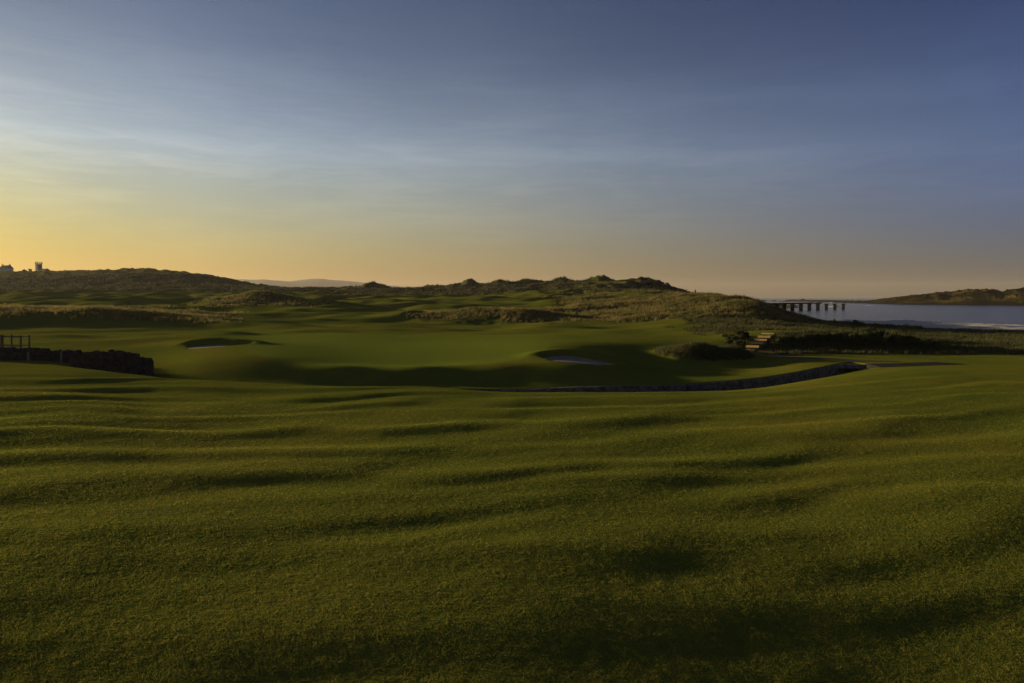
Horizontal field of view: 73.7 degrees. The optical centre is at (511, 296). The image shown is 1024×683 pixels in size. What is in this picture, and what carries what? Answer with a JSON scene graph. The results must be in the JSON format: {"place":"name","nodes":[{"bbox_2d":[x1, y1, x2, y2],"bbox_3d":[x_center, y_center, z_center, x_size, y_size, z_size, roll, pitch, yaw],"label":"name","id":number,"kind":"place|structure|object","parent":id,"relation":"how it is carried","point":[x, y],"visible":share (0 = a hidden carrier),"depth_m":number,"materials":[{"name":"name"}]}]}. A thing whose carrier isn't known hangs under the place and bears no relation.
{"place":"outdoors","nodes":[
{"label":"outdoors","id":0,"kind":"place"},
{"bbox_2d":[237,279,414,287],"bbox_3d":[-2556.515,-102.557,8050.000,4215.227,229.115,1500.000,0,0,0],"label":"hills","id":1,"kind":"structure","parent":0,"point":[318,282],"depth_m":7717.86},
{"bbox_2d":[0,268,1023,682],"bbox_3d":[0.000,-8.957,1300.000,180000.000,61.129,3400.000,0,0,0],"label":"ground","id":2,"kind":"structure","parent":0,"point":[350,348],"depth_m":24.98,"materials":[{"name":"green plant"}]},
{"bbox_2d":[0,264,13,270],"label":"farmhouse","id":3,"kind":"object","parent":2,"relation":"on","point":[3,267],"visible":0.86,"depth_m":902.25,"materials":[{"name":"stone"}]},
{"bbox_2d":[0,334,29,347],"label":"timber footbridge","id":4,"kind":"object","parent":2,"relation":"on","point":[2,344],"visible":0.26,"depth_m":74.27,"materials":[{"name":"wood"}]},
{"bbox_2d":[0,347,81,362],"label":"stone wall","id":5,"kind":"structure","parent":2,"relation":"on","point":[20,354],"depth_m":70.87,"materials":[{"name":"grey stone"}]},
{"bbox_2d":[35,261,50,270],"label":"church","id":6,"kind":"structure","parent":2,"relation":"on","point":[38,267],"depth_m":932.12,"materials":[{"name":"stone"}]},
{"bbox_2d":[70,350,153,376],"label":"stone wall","id":7,"kind":"structure","parent":2,"relation":"on","point":[118,361],"depth_m":64.28,"materials":[{"name":"grey stone"}]},
{"bbox_2d":[0,303,247,324],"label":"bank grass","id":8,"kind":"structure","parent":2,"relation":"on","point":[176,315],"depth_m":150.52,"materials":[{"name":"green plant"}]},
{"bbox_2d":[188,345,232,348],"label":"bunker sand","id":9,"kind":"structure","parent":2,"relation":"on","point":[205,346],"depth_m":87.86,"materials":[{"name":"beige sand"}]},
{"bbox_2d":[0,271,694,295],"bbox_3d":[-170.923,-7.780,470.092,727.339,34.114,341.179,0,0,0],"label":"ridge grass","id":10,"kind":"structure","parent":2,"relation":"on","point":[2,286],"depth_m":475.20,"materials":[{"name":"green plant"}]},
{"bbox_2d":[190,290,600,320],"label":"meadow grass","id":11,"kind":"structure","parent":2,"relation":"on","point":[419,314],"depth_m":200.31,"materials":[{"name":"green plant"}]},
{"bbox_2d":[545,356,612,364],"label":"bunker sand","id":12,"kind":"structure","parent":2,"relation":"on","point":[571,359],"depth_m":74.08,"materials":[{"name":"beige sand"}]},
{"bbox_2d":[628,280,642,285],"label":"dark tree","id":13,"kind":"object","parent":2,"relation":"on","point":[635,282],"visible":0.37,"depth_m":403.83,"materials":[{"name":"green plant"}]},
{"bbox_2d":[630,285,643,289],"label":"dark tree","id":14,"kind":"object","parent":2,"relation":"on","point":[636,286],"visible":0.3,"depth_m":372.32,"materials":[{"name":"green plant"}]},
{"bbox_2d":[640,280,653,285],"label":"dark tree","id":15,"kind":"object","parent":2,"relation":"on","point":[646,282],"visible":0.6,"depth_m":402.69,"materials":[{"name":"green plant"}]},
{"bbox_2d":[477,363,846,391],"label":"burn wall","id":16,"kind":"structure","parent":2,"relation":"on","point":[823,372],"depth_m":63.90,"materials":[{"name":"stone"}]},
{"bbox_2d":[500,289,851,326],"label":"dune grass","id":17,"kind":"structure","parent":2,"relation":"on","point":[617,314],"depth_m":172.11,"materials":[{"name":"green plant"}]},
{"bbox_2d":[653,340,754,361],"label":"mound grass","id":18,"kind":"structure","parent":2,"relation":"on","point":[726,350],"depth_m":80.38,"materials":[{"name":"green plant"}]},
{"bbox_2d":[722,333,734,337],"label":"gorse bush","id":19,"kind":"object","parent":2,"relation":"on","point":[725,335],"visible":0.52,"depth_m":96.74,"materials":[{"name":"green plant"}]},
{"bbox_2d":[724,335,738,344],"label":"gorse bush","id":20,"kind":"object","parent":2,"relation":"on","point":[729,340],"visible":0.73,"depth_m":92.47,"materials":[{"name":"green plant"}]},
{"bbox_2d":[734,339,746,348],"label":"gorse bush","id":21,"kind":"object","parent":2,"relation":"on","point":[741,342],"visible":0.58,"depth_m":87.72,"materials":[{"name":"green plant"}]},
{"bbox_2d":[734,330,750,339],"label":"gorse bush","id":22,"kind":"object","parent":2,"relation":"on","point":[743,334],"visible":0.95,"depth_m":95.71,"materials":[{"name":"green plant"}]},
{"bbox_2d":[745,333,774,351],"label":"timber steps","id":23,"kind":"structure","parent":2,"relation":"on","point":[761,343],"depth_m":92.00,"materials":[{"name":"brown wood"}]},
{"bbox_2d":[771,338,782,346],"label":"gorse bush","id":24,"kind":"object","parent":2,"relation":"on","point":[777,341],"visible":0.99,"depth_m":92.65,"materials":[{"name":"green plant"}]},
{"bbox_2d":[781,335,800,344],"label":"gorse bush","id":25,"kind":"object","parent":2,"relation":"on","point":[792,339],"visible":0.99,"depth_m":93.16,"materials":[{"name":"green plant"}]},
{"bbox_2d":[795,333,809,344],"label":"gorse bush","id":26,"kind":"object","parent":2,"relation":"on","point":[803,337],"visible":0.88,"depth_m":93.50,"materials":[{"name":"green plant"}]},
{"bbox_2d":[807,332,826,343],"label":"gorse bush","id":27,"kind":"object","parent":2,"relation":"on","point":[815,337],"visible":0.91,"depth_m":93.75,"materials":[{"name":"green plant"}]},
{"bbox_2d":[630,291,1023,354],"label":"rough grass","id":28,"kind":"structure","parent":2,"relation":"on","point":[1011,341],"depth_m":113.56,"materials":[{"name":"green plant"}]},
{"bbox_2d":[819,332,839,343],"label":"gorse bush","id":29,"kind":"object","parent":2,"relation":"on","point":[828,337],"visible":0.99,"depth_m":93.63,"materials":[{"name":"green plant"}]},
{"bbox_2d":[831,331,846,343],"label":"gorse bush","id":30,"kind":"object","parent":2,"relation":"on","point":[842,335],"visible":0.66,"depth_m":93.74,"materials":[{"name":"green plant"}]},
{"bbox_2d":[840,319,860,325],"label":"gorse bush","id":31,"kind":"object","parent":2,"relation":"on","point":[855,322],"visible":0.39,"depth_m":174.37,"materials":[{"name":"green plant"}]},
{"bbox_2d":[842,332,860,344],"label":"gorse bush","id":32,"kind":"object","parent":2,"relation":"on","point":[853,338],"visible":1,"depth_m":92.67,"materials":[{"name":"green plant"}]},
{"bbox_2d":[839,363,865,368],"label":"culvert bridge","id":33,"kind":"structure","parent":2,"relation":"on","point":[852,366],"depth_m":72.84,"materials":[{"name":"stone"}]},
{"bbox_2d":[856,328,871,341],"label":"gorse bush","id":34,"kind":"object","parent":2,"relation":"on","point":[860,330],"visible":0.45,"depth_m":94.16,"materials":[{"name":"green plant"}]},
{"bbox_2d":[856,327,875,330],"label":"gorse bush","id":35,"kind":"object","parent":2,"relation":"on","point":[870,329],"visible":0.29,"depth_m":103.56,"materials":[{"name":"green plant"}]},
{"bbox_2d":[859,329,883,345],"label":"gorse bush","id":36,"kind":"object","parent":2,"relation":"on","point":[873,336],"visible":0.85,"depth_m":92.45,"materials":[{"name":"green plant"}]},
{"bbox_2d":[875,329,900,346],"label":"gorse bush","id":37,"kind":"object","parent":2,"relation":"on","point":[887,337],"visible":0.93,"depth_m":91.10,"materials":[{"name":"green plant"}]},
{"bbox_2d":[885,323,896,327],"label":"gorse bush","id":38,"kind":"object","parent":2,"relation":"on","point":[891,326],"visible":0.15,"depth_m":171.89,"materials":[{"name":"green plant"}]},
{"bbox_2d":[888,335,916,346],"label":"gorse bush","id":39,"kind":"object","parent":2,"relation":"on","point":[904,340],"visible":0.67,"depth_m":93.11,"materials":[{"name":"green plant"}]},
{"bbox_2d":[901,326,923,329],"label":"gorse bush","id":40,"kind":"object","parent":2,"relation":"on","point":[919,327],"visible":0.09,"depth_m":149.99,"materials":[{"name":"green plant"}]},
{"bbox_2d":[908,336,925,345],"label":"gorse bush","id":41,"kind":"object","parent":2,"relation":"on","point":[917,341],"visible":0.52,"depth_m":94.11,"materials":[{"name":"green plant"}]},
{"bbox_2d":[919,336,941,347],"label":"gorse bush","id":42,"kind":"object","parent":2,"relation":"on","point":[929,342],"visible":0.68,"depth_m":95.00,"materials":[{"name":"green plant"}]},
{"bbox_2d":[0,0,1023,297],"label":"sky","id":43,"kind":"structure","parent":0,"point":[751,148],"materials":[{"name":"blue"}]},
{"bbox_2d":[753,353,899,361],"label":"path","id":44,"kind":"structure","parent":0,"point":[788,356],"depth_m":81.25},
{"bbox_2d":[753,298,1023,326],"bbox_3d":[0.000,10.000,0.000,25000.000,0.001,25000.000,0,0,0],"label":"sea","id":45,"kind":"structure","parent":0,"point":[1008,315],"depth_m":440.44,"materials":[{"name":"blue liquid"}]},
{"bbox_2d":[770,302,821,310],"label":"river pier","id":46,"kind":"structure","parent":45,"relation":"in","point":[800,306],"depth_m":514.39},
{"bbox_2d":[784,299,867,302],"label":"breakwater","id":47,"kind":"object","parent":45,"relation":"in","point":[846,301],"visible":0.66,"depth_m":1236.95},
{"bbox_2d":[865,362,958,368],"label":"road","id":48,"kind":"structure","parent":0,"point":[869,366],"depth_m":70.33,"materials":[{"name":"grey asphalt"}]},
{"bbox_2d":[868,287,1023,305],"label":"hills","id":49,"kind":"structure","parent":0,"point":[1014,297],"depth_m":876.10,"materials":[{"name":"green plant"}]}
]}

